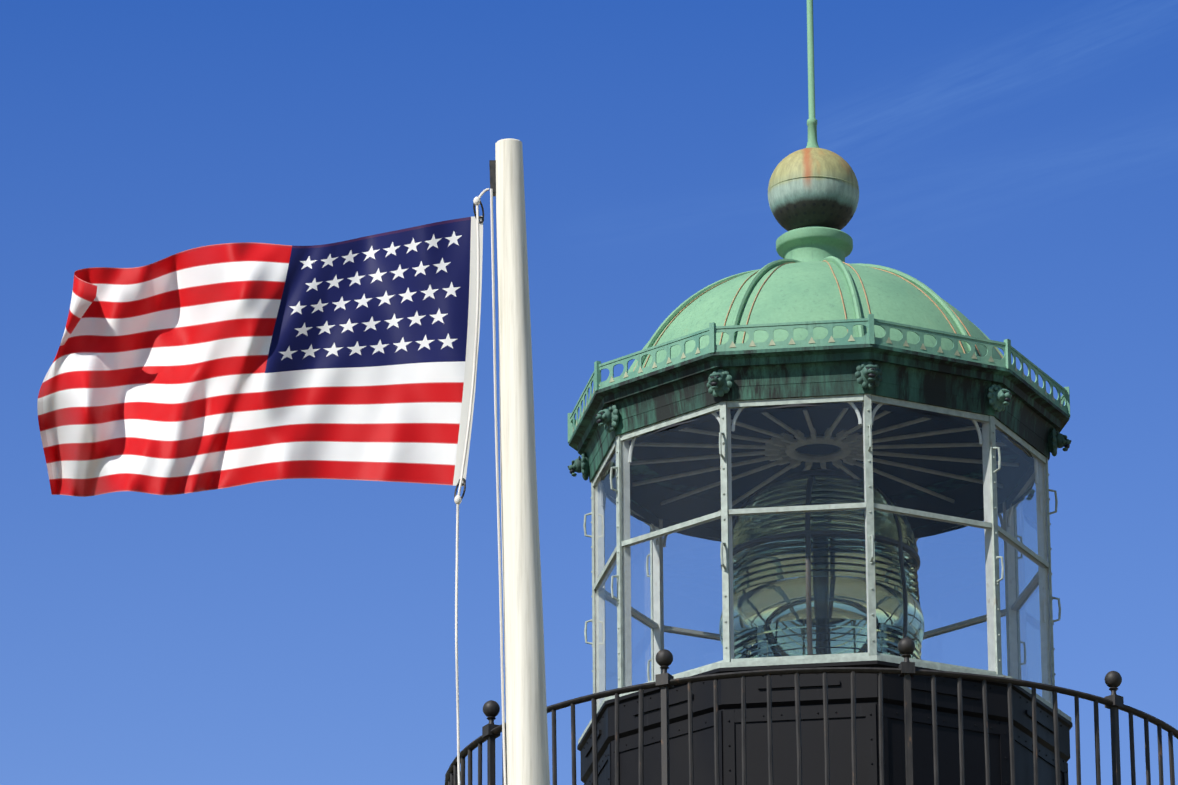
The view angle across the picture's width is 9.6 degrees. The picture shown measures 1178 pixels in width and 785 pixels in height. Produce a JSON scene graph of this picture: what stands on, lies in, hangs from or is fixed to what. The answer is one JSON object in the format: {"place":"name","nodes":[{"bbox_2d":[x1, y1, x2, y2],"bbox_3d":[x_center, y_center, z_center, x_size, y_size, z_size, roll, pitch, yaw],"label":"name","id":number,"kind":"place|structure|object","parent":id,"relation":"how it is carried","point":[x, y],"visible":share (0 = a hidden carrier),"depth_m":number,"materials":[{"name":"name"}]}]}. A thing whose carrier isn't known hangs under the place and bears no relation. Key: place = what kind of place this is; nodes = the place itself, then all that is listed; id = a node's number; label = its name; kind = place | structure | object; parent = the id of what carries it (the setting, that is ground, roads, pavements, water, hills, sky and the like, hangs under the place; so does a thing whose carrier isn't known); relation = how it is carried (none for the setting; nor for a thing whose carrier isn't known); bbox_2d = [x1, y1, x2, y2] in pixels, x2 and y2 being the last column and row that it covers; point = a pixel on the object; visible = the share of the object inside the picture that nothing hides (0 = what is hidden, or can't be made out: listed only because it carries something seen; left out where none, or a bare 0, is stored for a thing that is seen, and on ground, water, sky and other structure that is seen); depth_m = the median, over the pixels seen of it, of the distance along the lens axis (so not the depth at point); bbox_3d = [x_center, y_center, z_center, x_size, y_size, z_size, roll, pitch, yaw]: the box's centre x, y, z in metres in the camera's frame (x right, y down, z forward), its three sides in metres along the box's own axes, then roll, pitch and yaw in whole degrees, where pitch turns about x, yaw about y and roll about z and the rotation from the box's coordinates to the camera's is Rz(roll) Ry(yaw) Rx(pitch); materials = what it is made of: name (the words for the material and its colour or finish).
{"place":"outdoors","nodes":[
{"label":"outdoors","id":0,"kind":"place"},
{"bbox_2d":[0,0,1177,784],"label":"sky","id":1,"kind":"structure","parent":0,"point":[1016,160],"materials":[{"name":"blue"}]},
{"label":"lantern floor","id":2,"kind":"structure","parent":0,"visible":0},
{"bbox_2d":[721,469,919,656],"bbox_3d":[1.296,1.796,38.697,1.111,2.860,1.162,-1,-20,1],"label":"lens frame","id":3,"kind":"object","parent":2,"relation":"on","point":[806,532],"depth_m":38.56,"materials":[{"name":"grey metal"}]},
{"bbox_2d":[719,475,923,659],"bbox_3d":[1.292,1.189,38.915,1.140,1.370,1.140,-1,-20,1],"label":"fresnel lens","id":4,"kind":"object","parent":3,"relation":"in","point":[824,596],"depth_m":38.50,"materials":[{"name":"clear glass"}]},
{"label":"ground","id":5,"kind":"structure","parent":0,"visible":0},
{"bbox_2d":[495,138,549,784],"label":"flag mast","id":6,"kind":"object","parent":5,"relation":"on","point":[527,752],"visible":1,"depth_m":29.23,"materials":[{"name":"white metal"}]},
{"bbox_2d":[454,188,505,784],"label":"halyard","id":7,"kind":"object","parent":6,"relation":"attached to","point":[457,498],"visible":1,"depth_m":29.28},
{"bbox_2d":[454,201,483,498],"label":"flag clips","id":8,"kind":"object","parent":7,"relation":"attached to","point":[464,481],"visible":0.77,"depth_m":29.36,"materials":[{"name":"metal"}]},
{"bbox_2d":[37,216,482,496],"bbox_3d":[-1.480,-0.127,29.629,2.001,1.253,0.575,-8,-21,20],"label":"flag","id":9,"kind":"object","parent":8,"relation":"attached to","point":[213,367],"visible":1,"depth_m":29.63,"materials":[{"name":"fabric"}]},
{"bbox_2d":[489,160,495,195],"bbox_3d":[-0.399,-0.911,29.778,0.048,0.150,0.040,-1,-20,1],"label":"pulley","id":10,"kind":"object","parent":6,"relation":"attached to","point":[492,164],"visible":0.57,"depth_m":29.76,"materials":[{"name":"metal"}]},
{"bbox_3d":[1.348,8.774,36.190,12.600,11.730,7.400,-1,-20,1],"label":"lighthouse body","id":11,"kind":"object","parent":5,"relation":"on","visible":0},
{"bbox_2d":[445,638,1177,784],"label":"gallery railing","id":12,"kind":"object","parent":11,"relation":"on","point":[906,670],"visible":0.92,"depth_m":36.76,"materials":[{"name":"black metal"}]},
{"bbox_2d":[577,660,1072,784],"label":"iron parapet","id":13,"kind":"object","parent":11,"relation":"on","point":[784,730],"visible":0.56,"depth_m":37.47,"materials":[{"name":"black metal"}]},
{"bbox_2d":[578,655,1071,743],"bbox_3d":[1.297,1.869,38.671,2.723,0.045,2.683,-1,-20,1],"label":"window sill","id":14,"kind":"structure","parent":13,"relation":"on","point":[822,660],"depth_m":37.51,"materials":[{"name":"white metal"}]},
{"bbox_2d":[583,394,1060,708],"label":"lantern mullions","id":15,"kind":"object","parent":14,"relation":"on","point":[990,526],"visible":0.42,"depth_m":38.29,"materials":[{"name":"white metal"}]},
{"bbox_2d":[569,344,1069,529],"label":"cornice fascia","id":16,"kind":"structure","parent":15,"relation":"on","point":[1030,415],"depth_m":38.25,"materials":[{"name":"green metal"}]},
{"bbox_2d":[628,256,1003,372],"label":"dome roof","id":17,"kind":"structure","parent":16,"relation":"on","point":[793,290],"depth_m":38.61,"materials":[{"name":"green metal"}]},
{"bbox_2d":[776,226,852,261],"bbox_3d":[1.277,-0.776,39.621,0.490,0.335,0.490,-1,-20,1],"label":"dome neck","id":18,"kind":"object","parent":17,"relation":"on","point":[811,243],"visible":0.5,"depth_m":39.47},
{"bbox_2d":[768,148,858,230],"bbox_3d":[1.275,-1.131,39.749,0.521,0.520,0.530,-1,-20,1],"label":"ball finial","id":19,"kind":"object","parent":18,"relation":"on","point":[813,187],"visible":0.79,"depth_m":39.56,"materials":[{"name":"metal"}]},
{"bbox_2d":[806,0,818,147],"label":"lightning rod","id":20,"kind":"object","parent":19,"relation":"on","point":[812,142],"visible":0.71,"depth_m":39.96,"materials":[{"name":"green metal"}]},
{"bbox_2d":[601,402,1034,541],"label":"lantern room ceiling","id":21,"kind":"structure","parent":17,"relation":"attached to","point":[917,478],"depth_m":40.13,"materials":[{"name":"black metal"}]},
{"bbox_2d":[630,408,1018,515],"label":"ribs","id":22,"kind":"object","parent":21,"relation":"attached to","point":[853,450],"depth_m":39.26,"materials":[{"name":"grey metal"}]},
{"bbox_2d":[568,314,1069,443],"bbox_3d":[1.284,0.128,39.297,2.818,0.173,2.779,-1,-20,1],"label":"roof railing","id":23,"kind":"object","parent":16,"relation":"on","point":[869,323],"visible":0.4,"depth_m":38.21,"materials":[{"name":"green metal"}]},
{"bbox_2d":[568,361,1070,519],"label":"ornamental heads","id":24,"kind":"object","parent":16,"relation":"attached to","point":[867,374],"visible":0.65,"depth_m":38.32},
{"bbox_2d":[594,402,1051,706],"bbox_3d":[1.292,1.142,38.932,2.525,1.510,2.487,-1,-20,1],"label":"lantern glass","id":25,"kind":"object","parent":15,"relation":"in","point":[615,573],"visible":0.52,"depth_m":38.38,"materials":[{"name":"clear glass"}]}
]}

